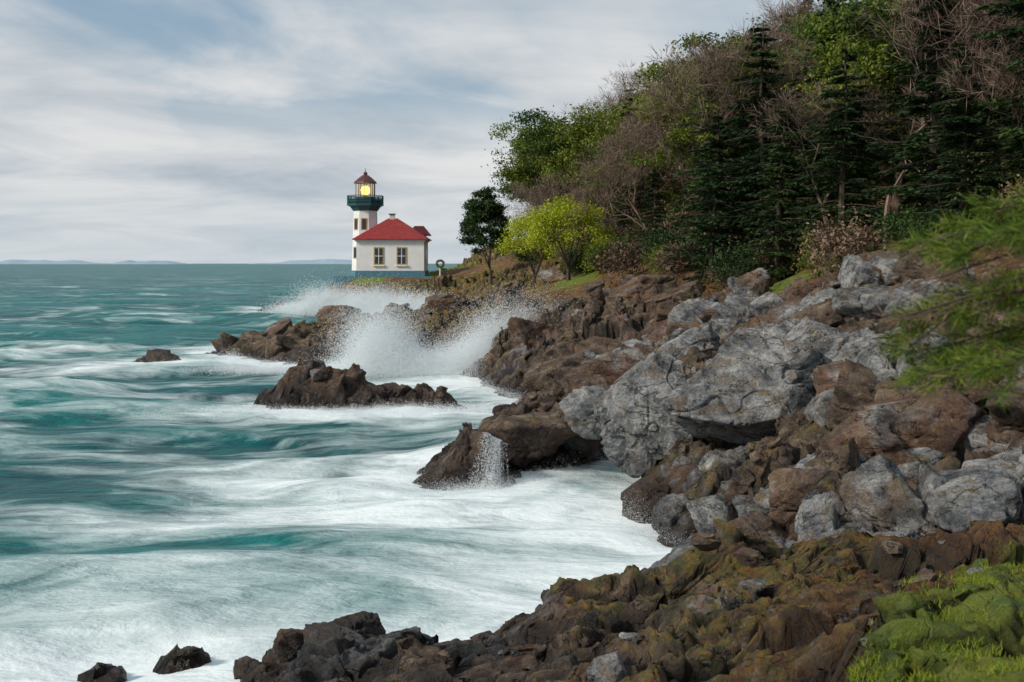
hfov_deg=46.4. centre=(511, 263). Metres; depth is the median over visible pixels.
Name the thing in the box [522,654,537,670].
boulder
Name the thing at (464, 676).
boulder
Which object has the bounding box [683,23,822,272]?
fir tree
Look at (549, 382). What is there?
boulder
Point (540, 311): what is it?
boulder
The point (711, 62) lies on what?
bare tree
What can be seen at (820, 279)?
boulder
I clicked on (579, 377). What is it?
boulder
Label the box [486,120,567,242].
madrone tree
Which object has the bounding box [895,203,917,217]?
shrub
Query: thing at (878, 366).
boulder
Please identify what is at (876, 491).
boulder
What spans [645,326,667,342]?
boulder
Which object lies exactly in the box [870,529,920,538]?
boulder
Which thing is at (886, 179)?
shrub
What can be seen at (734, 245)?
shrub
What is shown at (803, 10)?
madrone tree
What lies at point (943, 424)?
boulder
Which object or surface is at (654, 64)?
madrone tree
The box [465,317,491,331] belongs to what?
boulder
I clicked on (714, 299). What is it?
boulder
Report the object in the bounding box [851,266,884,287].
boulder
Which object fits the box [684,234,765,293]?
shrub
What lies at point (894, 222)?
shrub
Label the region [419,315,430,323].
boulder
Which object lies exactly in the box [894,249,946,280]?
boulder
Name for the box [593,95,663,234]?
tree
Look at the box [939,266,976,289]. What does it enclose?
boulder
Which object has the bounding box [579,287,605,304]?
boulder
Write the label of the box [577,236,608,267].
shrub
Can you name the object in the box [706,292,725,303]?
boulder
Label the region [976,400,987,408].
boulder
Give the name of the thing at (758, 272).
boulder
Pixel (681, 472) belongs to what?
boulder
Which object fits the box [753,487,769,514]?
boulder
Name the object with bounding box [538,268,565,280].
boulder
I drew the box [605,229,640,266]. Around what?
shrub
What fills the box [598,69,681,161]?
bare tree
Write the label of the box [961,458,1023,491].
boulder
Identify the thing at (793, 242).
shrub
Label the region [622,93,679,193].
madrone tree
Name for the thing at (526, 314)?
boulder
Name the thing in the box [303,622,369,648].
boulder
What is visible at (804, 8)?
fir tree
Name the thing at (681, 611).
boulder
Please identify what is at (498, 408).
boulder
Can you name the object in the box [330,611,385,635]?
boulder
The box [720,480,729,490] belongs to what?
boulder
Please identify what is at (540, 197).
bare tree
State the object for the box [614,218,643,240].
shrub
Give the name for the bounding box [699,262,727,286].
shrub
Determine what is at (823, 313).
boulder
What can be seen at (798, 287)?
boulder
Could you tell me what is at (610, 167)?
bare tree
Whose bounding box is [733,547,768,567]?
boulder
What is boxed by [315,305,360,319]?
boulder
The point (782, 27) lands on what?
madrone tree
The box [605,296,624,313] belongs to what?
boulder
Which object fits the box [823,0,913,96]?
madrone tree
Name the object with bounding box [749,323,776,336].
boulder
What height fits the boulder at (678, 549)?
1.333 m
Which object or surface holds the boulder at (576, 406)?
on the coast terrain at (819, 631)
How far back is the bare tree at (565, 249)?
93.08 m
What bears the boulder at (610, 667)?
on the coast terrain at (819, 631)
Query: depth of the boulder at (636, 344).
40.03 m
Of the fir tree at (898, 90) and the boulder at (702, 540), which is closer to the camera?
the boulder at (702, 540)
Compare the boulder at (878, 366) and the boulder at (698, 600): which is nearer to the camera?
the boulder at (698, 600)
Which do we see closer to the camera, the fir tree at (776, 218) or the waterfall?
the waterfall
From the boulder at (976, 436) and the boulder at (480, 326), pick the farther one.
the boulder at (480, 326)
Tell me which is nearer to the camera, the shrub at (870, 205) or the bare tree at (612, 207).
the shrub at (870, 205)
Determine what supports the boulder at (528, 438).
on the coast terrain at (819, 631)
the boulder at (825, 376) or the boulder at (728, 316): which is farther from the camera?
the boulder at (728, 316)
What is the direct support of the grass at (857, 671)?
on the coast terrain at (819, 631)
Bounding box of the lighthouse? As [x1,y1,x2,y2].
[334,168,452,287]
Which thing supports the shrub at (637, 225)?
on the coast terrain at (819, 631)
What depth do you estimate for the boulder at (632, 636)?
13.77 m
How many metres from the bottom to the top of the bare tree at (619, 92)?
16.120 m
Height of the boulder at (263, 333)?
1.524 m
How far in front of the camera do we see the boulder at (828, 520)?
20.27 m
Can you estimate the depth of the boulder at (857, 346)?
29.20 m
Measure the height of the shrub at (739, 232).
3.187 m
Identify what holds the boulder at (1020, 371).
on the coast terrain at (819, 631)
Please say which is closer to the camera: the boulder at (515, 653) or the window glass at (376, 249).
the boulder at (515, 653)
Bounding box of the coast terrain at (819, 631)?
[77,195,1023,681]
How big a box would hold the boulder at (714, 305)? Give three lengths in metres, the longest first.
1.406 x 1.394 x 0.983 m
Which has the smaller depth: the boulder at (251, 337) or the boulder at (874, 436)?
the boulder at (874, 436)
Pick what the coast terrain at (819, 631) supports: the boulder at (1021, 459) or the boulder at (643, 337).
the boulder at (643, 337)
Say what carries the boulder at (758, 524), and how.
on the coast terrain at (819, 631)
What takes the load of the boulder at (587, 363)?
on the coast terrain at (819, 631)
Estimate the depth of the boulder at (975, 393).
24.45 m
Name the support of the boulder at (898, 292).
on the coast terrain at (819, 631)
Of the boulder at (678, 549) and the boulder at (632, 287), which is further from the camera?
the boulder at (632, 287)
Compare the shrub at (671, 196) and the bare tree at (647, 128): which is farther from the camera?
the shrub at (671, 196)
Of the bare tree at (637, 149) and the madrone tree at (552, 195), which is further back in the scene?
the madrone tree at (552, 195)
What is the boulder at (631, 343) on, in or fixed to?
on the coast terrain at (819, 631)
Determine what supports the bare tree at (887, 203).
on the coast terrain at (819, 631)
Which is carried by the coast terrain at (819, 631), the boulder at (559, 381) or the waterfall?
the boulder at (559, 381)
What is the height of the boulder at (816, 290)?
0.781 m
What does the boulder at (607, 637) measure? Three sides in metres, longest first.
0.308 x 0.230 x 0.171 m
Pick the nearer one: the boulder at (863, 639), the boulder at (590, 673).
the boulder at (863, 639)
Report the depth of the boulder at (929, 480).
19.88 m
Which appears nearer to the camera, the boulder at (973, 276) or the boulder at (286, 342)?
the boulder at (973, 276)
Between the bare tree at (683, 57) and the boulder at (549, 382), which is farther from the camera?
the bare tree at (683, 57)
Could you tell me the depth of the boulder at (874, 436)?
23.34 m
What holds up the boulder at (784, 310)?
on the coast terrain at (819, 631)
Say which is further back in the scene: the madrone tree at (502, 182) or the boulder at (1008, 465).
the madrone tree at (502, 182)
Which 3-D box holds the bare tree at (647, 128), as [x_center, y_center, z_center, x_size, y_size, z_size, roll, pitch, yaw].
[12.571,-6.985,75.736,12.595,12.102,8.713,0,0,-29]
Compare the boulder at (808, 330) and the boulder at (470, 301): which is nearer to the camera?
the boulder at (808, 330)
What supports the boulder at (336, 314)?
on the coast terrain at (819, 631)
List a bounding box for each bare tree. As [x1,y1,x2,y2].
[497,170,583,242]
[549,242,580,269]
[556,60,652,194]
[558,175,620,234]
[560,126,658,240]
[572,117,683,223]
[572,124,679,230]
[591,68,717,214]
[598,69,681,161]
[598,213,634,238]
[607,63,739,219]
[622,51,770,199]
[623,12,821,208]
[654,39,724,86]
[724,9,875,199]
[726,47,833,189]
[746,59,903,223]
[754,0,846,46]
[843,0,1023,235]
[852,83,1011,246]
[882,0,1023,184]
[930,1,1023,232]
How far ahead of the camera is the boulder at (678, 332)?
39.55 m
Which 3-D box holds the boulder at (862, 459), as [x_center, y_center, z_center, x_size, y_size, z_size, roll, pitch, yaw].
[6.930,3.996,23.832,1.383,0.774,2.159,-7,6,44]
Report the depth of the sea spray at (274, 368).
65.81 m
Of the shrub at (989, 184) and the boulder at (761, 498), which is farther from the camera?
the shrub at (989, 184)
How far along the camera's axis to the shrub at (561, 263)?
89.35 m
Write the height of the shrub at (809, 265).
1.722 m
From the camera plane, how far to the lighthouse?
146.60 m
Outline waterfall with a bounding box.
[467,432,511,489]
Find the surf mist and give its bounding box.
[143,346,685,664]
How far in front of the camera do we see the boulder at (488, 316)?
72.22 m
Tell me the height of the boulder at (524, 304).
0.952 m
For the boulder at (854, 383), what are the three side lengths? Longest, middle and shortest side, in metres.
1.801 x 1.670 x 1.443 m
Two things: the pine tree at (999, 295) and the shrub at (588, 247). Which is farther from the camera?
the shrub at (588, 247)
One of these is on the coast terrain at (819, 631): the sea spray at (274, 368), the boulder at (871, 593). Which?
the boulder at (871, 593)
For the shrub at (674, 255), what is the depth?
65.22 m
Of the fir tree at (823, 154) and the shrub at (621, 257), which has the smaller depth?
the fir tree at (823, 154)
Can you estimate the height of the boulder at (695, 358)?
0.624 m
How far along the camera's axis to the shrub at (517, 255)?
133.88 m
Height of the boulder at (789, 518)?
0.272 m
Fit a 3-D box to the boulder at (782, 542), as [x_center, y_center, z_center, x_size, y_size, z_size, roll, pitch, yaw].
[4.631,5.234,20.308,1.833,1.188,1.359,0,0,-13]
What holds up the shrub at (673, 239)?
on the coast terrain at (819, 631)
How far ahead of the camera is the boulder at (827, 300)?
33.34 m
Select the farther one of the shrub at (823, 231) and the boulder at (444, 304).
the boulder at (444, 304)
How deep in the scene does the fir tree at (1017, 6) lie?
39.07 m
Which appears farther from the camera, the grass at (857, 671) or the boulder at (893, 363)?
the boulder at (893, 363)
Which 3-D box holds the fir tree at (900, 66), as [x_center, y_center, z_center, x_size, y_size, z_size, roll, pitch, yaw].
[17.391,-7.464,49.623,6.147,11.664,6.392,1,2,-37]
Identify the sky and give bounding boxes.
[0,0,860,263]
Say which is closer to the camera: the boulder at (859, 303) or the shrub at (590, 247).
the boulder at (859, 303)
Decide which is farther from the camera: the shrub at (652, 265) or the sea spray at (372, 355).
the shrub at (652, 265)
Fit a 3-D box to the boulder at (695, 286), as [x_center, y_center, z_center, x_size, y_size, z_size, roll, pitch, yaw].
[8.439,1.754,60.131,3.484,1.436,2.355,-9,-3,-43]
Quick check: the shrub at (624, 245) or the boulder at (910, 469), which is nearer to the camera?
the boulder at (910, 469)
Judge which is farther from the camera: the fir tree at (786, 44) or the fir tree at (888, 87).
the fir tree at (786, 44)
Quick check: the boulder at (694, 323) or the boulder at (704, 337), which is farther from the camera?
the boulder at (694, 323)
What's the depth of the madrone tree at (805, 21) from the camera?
88.49 m
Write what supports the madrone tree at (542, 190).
on the coast terrain at (819, 631)
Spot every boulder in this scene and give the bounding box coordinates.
[210,338,221,350]
[219,331,239,349]
[233,656,259,679]
[240,330,265,344]
[259,331,267,336]
[262,648,276,665]
[264,344,284,357]
[265,335,298,349]
[266,316,292,335]
[270,628,303,668]
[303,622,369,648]
[310,369,327,380]
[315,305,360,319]
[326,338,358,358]
[327,329,350,346]
[328,308,356,325]
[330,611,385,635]
[336,315,346,325]
[354,313,372,324]
[387,628,422,634]
[408,327,425,343]
[412,466,451,486]
[418,303,431,315]
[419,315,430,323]
[424,294,452,313]
[427,297,465,313]
[435,386,447,392]
[439,650,451,661]
[441,324,469,353]
[454,663,485,681]
[458,639,472,642]
[464,311,502,324]
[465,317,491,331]
[467,298,476,303]
[468,430,515,466]
[470,630,492,642]
[472,320,489,332]
[484,411,577,466]
[492,404,511,413]
[493,279,525,291]
[494,286,524,304]
[495,414,506,419]
[507,317,553,347]
[510,650,520,655]
[512,281,523,289]
[515,300,531,309]
[520,310,535,318]
[520,352,586,391]
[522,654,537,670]
[527,391,537,401]
[529,361,541,368]
[532,307,549,321]
[536,337,583,362]
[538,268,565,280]
[543,380,553,385]
[543,591,568,602]
[547,297,578,310]
[550,403,603,457]
[551,366,586,389]
[553,655,579,670]
[557,357,581,369]
[559,385,605,439]
[564,366,611,391]
[574,336,630,354]
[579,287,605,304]
[579,359,598,367]
[583,278,604,294]
[584,350,595,358]
[586,665,595,680]
[589,347,655,383]
[590,651,625,681]
[593,349,692,477]
[601,313,614,319]
[602,633,619,641]
[603,274,677,303]
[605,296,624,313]
[609,375,622,388]
[618,632,640,640]
[619,274,635,285]
[619,322,639,341]
[620,475,670,523]
[621,339,644,347]
[623,301,634,308]
[634,342,655,348]
[638,319,667,339]
[641,334,651,341]
[643,340,654,346]
[644,280,704,302]
[645,315,657,327]
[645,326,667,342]
[650,535,692,567]
[651,493,688,534]
[654,338,690,358]
[655,302,677,321]
[655,322,719,352]
[661,327,832,443]
[662,464,697,493]
[666,320,689,334]
[668,297,710,324]
[672,327,685,336]
[676,631,685,643]
[678,609,684,615]
[686,493,733,533]
[686,656,694,665]
[687,353,706,366]
[689,531,720,550]
[690,320,702,328]
[690,595,714,608]
[691,365,696,372]
[695,362,705,371]
[698,308,715,322]
[702,584,720,592]
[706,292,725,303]
[707,302,721,309]
[708,303,750,334]
[709,296,717,301]
[714,447,728,451]
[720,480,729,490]
[722,277,769,296]
[724,287,758,316]
[724,465,755,502]
[727,277,744,291]
[728,510,788,538]
[732,494,758,517]
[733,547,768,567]
[739,268,774,286]
[739,578,767,589]
[741,639,748,649]
[745,313,778,327]
[748,542,767,553]
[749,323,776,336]
[749,452,759,465]
[750,291,786,315]
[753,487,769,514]
[760,536,797,548]
[761,436,780,448]
[764,318,800,338]
[765,464,795,487]
[766,335,779,338]
[766,610,773,615]
[768,468,845,530]
[769,298,801,324]
[780,554,787,559]
[783,276,813,300]
[783,512,797,524]
[784,316,841,347]
[789,301,843,327]
[794,452,824,469]
[794,491,852,533]
[795,287,835,310]
[797,504,842,541]
[800,521,875,541]
[801,489,821,503]
[801,589,809,597]
[803,388,833,426]
[804,438,859,472]
[807,533,839,540]
[811,287,822,294]
[812,281,822,287]
[813,276,822,288]
[813,342,854,361]
[813,361,844,394]
[815,416,920,465]
[817,328,871,350]
[822,270,840,289]
[822,450,870,465]
[824,297,832,303]
[827,358,877,429]
[832,284,895,321]
[838,254,879,287]
[839,454,935,532]
[848,327,874,342]
[848,345,885,361]
[849,393,989,456]
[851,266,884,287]
[851,327,905,351]
[854,342,899,379]
[858,248,910,261]
[860,590,881,596]
[860,636,866,645]
[867,617,875,625]
[868,255,901,285]
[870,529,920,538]
[875,378,965,401]
[880,541,902,554]
[881,279,936,319]
[885,351,898,367]
[887,272,902,284]
[893,488,935,536]
[893,579,909,591]
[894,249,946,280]
[895,331,952,379]
[897,279,911,286]
[898,461,921,478]
[906,447,942,467]
[908,233,950,261]
[910,350,1000,387]
[911,569,938,582]
[917,464,947,509]
[925,279,949,306]
[925,465,1022,531]
[930,454,961,471]
[932,318,968,340]
[934,283,964,292]
[938,264,975,279]
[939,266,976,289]
[950,370,991,403]
[956,319,1003,352]
[957,379,996,395]
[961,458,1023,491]
[963,415,989,450]
[966,567,983,573]
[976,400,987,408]
[985,373,1023,434]
[986,430,1023,450]
[989,437,1023,453]
[989,446,1023,460]
[1000,347,1023,378]
[1005,437,1023,451]
[1014,462,1023,498]
[1018,504,1023,522]
[1018,507,1023,519]
[1019,455,1023,466]
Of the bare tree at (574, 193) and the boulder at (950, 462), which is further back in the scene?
the bare tree at (574, 193)
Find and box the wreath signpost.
[435,258,444,275]
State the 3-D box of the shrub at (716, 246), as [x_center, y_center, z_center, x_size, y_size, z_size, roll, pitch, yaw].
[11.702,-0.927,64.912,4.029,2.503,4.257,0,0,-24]
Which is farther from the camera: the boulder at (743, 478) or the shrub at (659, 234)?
the shrub at (659, 234)
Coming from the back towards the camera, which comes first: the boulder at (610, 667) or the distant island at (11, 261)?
the distant island at (11, 261)
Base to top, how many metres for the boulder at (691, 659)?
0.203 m
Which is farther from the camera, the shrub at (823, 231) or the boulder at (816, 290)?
the shrub at (823, 231)
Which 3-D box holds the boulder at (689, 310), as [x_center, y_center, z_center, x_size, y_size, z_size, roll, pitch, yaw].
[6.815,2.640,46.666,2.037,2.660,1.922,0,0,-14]
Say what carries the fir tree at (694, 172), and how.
on the coast terrain at (819, 631)
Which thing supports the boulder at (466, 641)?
on the coast terrain at (819, 631)
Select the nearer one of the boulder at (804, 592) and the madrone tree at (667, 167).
the boulder at (804, 592)
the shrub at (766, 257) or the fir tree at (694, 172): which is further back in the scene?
the fir tree at (694, 172)
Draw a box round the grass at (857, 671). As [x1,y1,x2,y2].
[841,525,1023,681]
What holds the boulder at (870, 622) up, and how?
on the coast terrain at (819, 631)
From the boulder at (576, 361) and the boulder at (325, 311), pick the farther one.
the boulder at (325, 311)
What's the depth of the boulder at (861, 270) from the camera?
36.03 m
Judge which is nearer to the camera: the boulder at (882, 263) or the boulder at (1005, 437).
the boulder at (1005, 437)
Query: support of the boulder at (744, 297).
on the coast terrain at (819, 631)
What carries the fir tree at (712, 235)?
on the coast terrain at (819, 631)
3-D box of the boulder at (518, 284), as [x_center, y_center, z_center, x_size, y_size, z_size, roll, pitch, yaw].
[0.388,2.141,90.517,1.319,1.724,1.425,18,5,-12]
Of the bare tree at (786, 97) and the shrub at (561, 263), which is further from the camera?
the shrub at (561, 263)
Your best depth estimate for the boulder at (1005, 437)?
22.72 m
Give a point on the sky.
(182, 131)
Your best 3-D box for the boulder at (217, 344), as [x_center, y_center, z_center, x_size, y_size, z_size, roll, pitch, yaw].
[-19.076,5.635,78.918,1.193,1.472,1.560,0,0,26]
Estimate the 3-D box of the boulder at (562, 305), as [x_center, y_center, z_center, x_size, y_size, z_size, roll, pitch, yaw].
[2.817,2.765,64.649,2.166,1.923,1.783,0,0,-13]
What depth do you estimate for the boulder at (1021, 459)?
20.16 m
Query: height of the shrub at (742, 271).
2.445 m
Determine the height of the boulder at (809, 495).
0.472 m
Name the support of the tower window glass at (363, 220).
in the lighthouse
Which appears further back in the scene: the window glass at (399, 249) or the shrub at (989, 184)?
the window glass at (399, 249)
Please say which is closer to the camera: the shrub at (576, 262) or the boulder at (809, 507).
the boulder at (809, 507)
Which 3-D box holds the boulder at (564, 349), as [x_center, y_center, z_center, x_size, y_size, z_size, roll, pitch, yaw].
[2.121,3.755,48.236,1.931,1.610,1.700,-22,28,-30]
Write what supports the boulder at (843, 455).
on the coast terrain at (819, 631)
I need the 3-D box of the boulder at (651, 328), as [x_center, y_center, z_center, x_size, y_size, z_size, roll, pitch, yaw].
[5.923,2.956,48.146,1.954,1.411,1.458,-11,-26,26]
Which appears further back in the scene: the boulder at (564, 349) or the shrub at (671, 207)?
the shrub at (671, 207)
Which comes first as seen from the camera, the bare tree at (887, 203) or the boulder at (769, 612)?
the boulder at (769, 612)
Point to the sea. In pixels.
(130, 534)
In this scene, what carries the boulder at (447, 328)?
on the coast terrain at (819, 631)
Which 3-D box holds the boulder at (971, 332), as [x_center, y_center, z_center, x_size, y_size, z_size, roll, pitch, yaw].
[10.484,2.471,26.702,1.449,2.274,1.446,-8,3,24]
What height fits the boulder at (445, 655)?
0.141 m
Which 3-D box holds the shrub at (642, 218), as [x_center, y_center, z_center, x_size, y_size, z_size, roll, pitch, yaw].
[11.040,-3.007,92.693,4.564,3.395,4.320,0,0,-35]
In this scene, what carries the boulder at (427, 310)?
on the coast terrain at (819, 631)
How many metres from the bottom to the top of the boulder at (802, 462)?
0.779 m
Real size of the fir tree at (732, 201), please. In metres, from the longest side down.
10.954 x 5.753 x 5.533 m
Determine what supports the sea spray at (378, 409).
on the sea
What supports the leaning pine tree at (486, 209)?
on the coast terrain at (819, 631)
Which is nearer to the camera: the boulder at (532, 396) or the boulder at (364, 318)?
the boulder at (532, 396)
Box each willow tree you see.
[494,204,571,282]
[518,193,622,280]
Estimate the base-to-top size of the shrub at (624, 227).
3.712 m
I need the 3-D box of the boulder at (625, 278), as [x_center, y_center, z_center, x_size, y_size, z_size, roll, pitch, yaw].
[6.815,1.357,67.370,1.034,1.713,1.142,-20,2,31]
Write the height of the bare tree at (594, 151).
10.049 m
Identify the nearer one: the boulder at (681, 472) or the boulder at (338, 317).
the boulder at (681, 472)
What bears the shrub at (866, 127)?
on the coast terrain at (819, 631)
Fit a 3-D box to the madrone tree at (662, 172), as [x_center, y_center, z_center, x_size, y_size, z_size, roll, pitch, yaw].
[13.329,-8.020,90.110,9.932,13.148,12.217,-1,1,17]
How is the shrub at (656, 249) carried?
on the coast terrain at (819, 631)
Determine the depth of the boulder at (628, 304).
59.88 m
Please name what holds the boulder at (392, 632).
on the coast terrain at (819, 631)
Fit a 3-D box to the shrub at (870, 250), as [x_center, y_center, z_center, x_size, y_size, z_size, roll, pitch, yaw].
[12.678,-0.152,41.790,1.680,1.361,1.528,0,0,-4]
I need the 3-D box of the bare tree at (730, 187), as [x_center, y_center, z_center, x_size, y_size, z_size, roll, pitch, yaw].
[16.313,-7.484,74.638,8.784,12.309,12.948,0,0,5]
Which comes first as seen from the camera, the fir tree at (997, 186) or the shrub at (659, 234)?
the fir tree at (997, 186)
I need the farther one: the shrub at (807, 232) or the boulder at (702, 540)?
the shrub at (807, 232)
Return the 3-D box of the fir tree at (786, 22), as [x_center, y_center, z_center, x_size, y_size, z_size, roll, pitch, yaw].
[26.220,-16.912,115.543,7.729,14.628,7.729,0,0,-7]
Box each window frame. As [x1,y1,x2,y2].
[361,218,366,229]
[374,247,383,264]
[397,247,406,264]
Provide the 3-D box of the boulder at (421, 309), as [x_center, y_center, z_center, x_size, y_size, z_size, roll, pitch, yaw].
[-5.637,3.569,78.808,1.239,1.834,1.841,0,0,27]
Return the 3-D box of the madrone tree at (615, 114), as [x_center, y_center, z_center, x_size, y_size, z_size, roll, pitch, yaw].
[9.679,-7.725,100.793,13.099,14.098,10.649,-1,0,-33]
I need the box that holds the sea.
[0,264,672,681]
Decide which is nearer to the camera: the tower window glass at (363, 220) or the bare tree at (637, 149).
the bare tree at (637, 149)
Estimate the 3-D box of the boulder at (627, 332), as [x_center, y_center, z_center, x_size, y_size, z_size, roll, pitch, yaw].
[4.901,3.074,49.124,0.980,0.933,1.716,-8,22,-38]
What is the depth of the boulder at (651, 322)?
49.10 m
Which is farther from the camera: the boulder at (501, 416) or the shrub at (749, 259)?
the shrub at (749, 259)
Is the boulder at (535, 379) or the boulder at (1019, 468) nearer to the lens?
the boulder at (1019, 468)
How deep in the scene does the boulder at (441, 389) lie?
48.17 m
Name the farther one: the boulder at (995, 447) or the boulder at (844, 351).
the boulder at (844, 351)
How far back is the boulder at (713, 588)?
13.82 m
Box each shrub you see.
[507,243,536,263]
[527,245,551,260]
[556,243,585,275]
[558,243,593,276]
[566,261,593,275]
[575,232,617,267]
[575,233,638,273]
[576,232,615,273]
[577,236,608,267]
[584,241,628,272]
[587,230,654,283]
[603,217,640,237]
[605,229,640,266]
[608,201,643,224]
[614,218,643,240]
[622,219,649,231]
[625,218,663,259]
[629,203,665,229]
[632,221,698,266]
[633,229,690,254]
[638,244,675,273]
[643,233,680,268]
[645,206,692,239]
[645,243,704,272]
[647,201,691,224]
[651,229,708,274]
[656,195,699,224]
[657,183,681,206]
[658,192,682,213]
[660,186,691,213]
[670,177,694,201]
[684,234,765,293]
[687,233,750,254]
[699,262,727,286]
[705,217,756,245]
[715,229,750,267]
[726,255,784,279]
[731,248,788,275]
[736,225,790,251]
[743,233,817,277]
[767,222,820,266]
[792,248,842,279]
[795,216,867,258]
[796,206,891,278]
[796,218,823,250]
[801,210,878,259]
[837,216,880,231]
[849,195,890,230]
[851,242,891,251]
[853,114,894,152]
[859,164,908,204]
[867,203,945,250]
[892,209,954,246]
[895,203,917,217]
[954,156,1018,208]
[988,169,1023,218]
[995,162,1023,191]
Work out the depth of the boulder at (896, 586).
12.02 m
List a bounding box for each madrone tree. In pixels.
[481,105,678,240]
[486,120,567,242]
[490,156,589,259]
[502,152,584,203]
[521,120,602,242]
[525,180,585,205]
[531,99,671,219]
[567,91,672,229]
[620,48,713,207]
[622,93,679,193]
[626,60,730,180]
[627,82,707,210]
[636,149,677,211]
[665,32,813,149]
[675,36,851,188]
[716,35,782,64]
[717,12,824,69]
[772,7,891,189]
[772,11,853,118]
[778,0,944,204]
[780,20,953,206]
[788,5,817,35]
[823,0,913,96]
[874,0,1018,112]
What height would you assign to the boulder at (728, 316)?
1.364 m
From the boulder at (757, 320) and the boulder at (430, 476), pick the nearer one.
the boulder at (430, 476)
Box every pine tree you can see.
[456,185,513,282]
[867,178,1023,413]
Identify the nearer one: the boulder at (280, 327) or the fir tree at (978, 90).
the fir tree at (978, 90)
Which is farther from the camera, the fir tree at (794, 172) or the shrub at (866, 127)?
the shrub at (866, 127)
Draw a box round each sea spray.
[114,357,331,375]
[136,397,494,420]
[252,273,475,316]
[306,248,590,379]
[400,466,615,500]
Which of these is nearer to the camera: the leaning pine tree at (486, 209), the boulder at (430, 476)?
the boulder at (430, 476)
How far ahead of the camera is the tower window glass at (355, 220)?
150.52 m
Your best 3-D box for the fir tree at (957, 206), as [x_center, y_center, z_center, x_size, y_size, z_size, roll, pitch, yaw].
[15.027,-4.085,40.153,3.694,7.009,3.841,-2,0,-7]
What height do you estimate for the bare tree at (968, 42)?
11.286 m
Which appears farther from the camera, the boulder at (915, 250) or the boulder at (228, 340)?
the boulder at (228, 340)
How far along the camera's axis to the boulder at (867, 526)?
19.96 m
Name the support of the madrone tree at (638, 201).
on the coast terrain at (819, 631)
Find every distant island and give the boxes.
[0,259,107,263]
[108,260,187,263]
[253,259,351,263]
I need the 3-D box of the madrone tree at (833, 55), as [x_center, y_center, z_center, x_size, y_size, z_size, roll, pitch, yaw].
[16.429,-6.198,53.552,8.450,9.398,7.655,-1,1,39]
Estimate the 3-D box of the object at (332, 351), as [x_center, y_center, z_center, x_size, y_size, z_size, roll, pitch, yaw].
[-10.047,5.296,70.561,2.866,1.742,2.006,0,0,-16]
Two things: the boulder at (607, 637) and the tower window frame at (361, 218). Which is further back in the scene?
the tower window frame at (361, 218)
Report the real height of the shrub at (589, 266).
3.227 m
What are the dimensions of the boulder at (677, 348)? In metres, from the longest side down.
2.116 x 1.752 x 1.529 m
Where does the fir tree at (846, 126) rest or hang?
on the coast terrain at (819, 631)
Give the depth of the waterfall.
31.22 m
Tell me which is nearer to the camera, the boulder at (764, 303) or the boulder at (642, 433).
the boulder at (642, 433)
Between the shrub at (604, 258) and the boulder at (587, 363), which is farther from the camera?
the shrub at (604, 258)
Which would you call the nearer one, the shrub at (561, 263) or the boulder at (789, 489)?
the boulder at (789, 489)
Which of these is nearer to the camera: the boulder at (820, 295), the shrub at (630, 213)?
the boulder at (820, 295)
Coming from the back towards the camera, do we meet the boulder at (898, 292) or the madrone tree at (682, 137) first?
the madrone tree at (682, 137)
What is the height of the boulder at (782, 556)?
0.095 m
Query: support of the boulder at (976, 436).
on the coast terrain at (819, 631)
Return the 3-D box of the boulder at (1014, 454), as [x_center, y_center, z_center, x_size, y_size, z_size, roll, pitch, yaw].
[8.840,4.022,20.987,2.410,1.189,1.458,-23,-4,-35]
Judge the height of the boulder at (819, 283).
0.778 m
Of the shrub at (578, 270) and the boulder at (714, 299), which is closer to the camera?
the boulder at (714, 299)
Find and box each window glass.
[354,219,356,228]
[362,219,365,228]
[375,248,382,263]
[398,248,404,263]
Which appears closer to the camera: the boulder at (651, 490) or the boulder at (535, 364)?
the boulder at (651, 490)
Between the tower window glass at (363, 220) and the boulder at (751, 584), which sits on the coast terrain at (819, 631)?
the boulder at (751, 584)
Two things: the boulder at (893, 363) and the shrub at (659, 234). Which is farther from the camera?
the shrub at (659, 234)
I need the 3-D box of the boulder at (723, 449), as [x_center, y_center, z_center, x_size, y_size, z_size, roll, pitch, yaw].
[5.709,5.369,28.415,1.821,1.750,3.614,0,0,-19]
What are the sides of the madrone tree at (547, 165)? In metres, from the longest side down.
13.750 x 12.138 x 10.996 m
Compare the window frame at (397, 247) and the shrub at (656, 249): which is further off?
the window frame at (397, 247)
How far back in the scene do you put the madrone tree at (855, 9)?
53.32 m
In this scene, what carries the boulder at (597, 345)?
on the coast terrain at (819, 631)
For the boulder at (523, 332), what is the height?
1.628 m
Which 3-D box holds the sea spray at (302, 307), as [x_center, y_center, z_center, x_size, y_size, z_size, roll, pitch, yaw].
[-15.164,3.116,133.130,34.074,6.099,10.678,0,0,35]
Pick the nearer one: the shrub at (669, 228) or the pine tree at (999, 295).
the pine tree at (999, 295)
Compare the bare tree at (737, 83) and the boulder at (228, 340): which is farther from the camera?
the boulder at (228, 340)
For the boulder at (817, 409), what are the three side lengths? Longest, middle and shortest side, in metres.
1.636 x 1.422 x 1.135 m
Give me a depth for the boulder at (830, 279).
37.12 m
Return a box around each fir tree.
[552,118,573,222]
[588,191,614,219]
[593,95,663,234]
[630,166,669,260]
[661,49,754,256]
[663,111,750,281]
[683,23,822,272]
[721,55,787,234]
[734,88,822,282]
[751,78,824,250]
[756,0,894,249]
[773,13,794,58]
[777,33,792,68]
[782,45,896,259]
[787,0,813,53]
[851,0,971,210]
[861,0,999,230]
[863,68,918,163]
[876,0,909,120]
[894,12,988,172]
[901,1,1019,190]
[907,37,1014,239]
[936,0,1023,211]
[943,0,1023,207]
[945,17,1021,126]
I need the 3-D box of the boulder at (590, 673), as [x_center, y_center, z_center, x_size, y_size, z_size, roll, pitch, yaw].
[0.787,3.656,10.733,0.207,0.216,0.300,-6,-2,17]

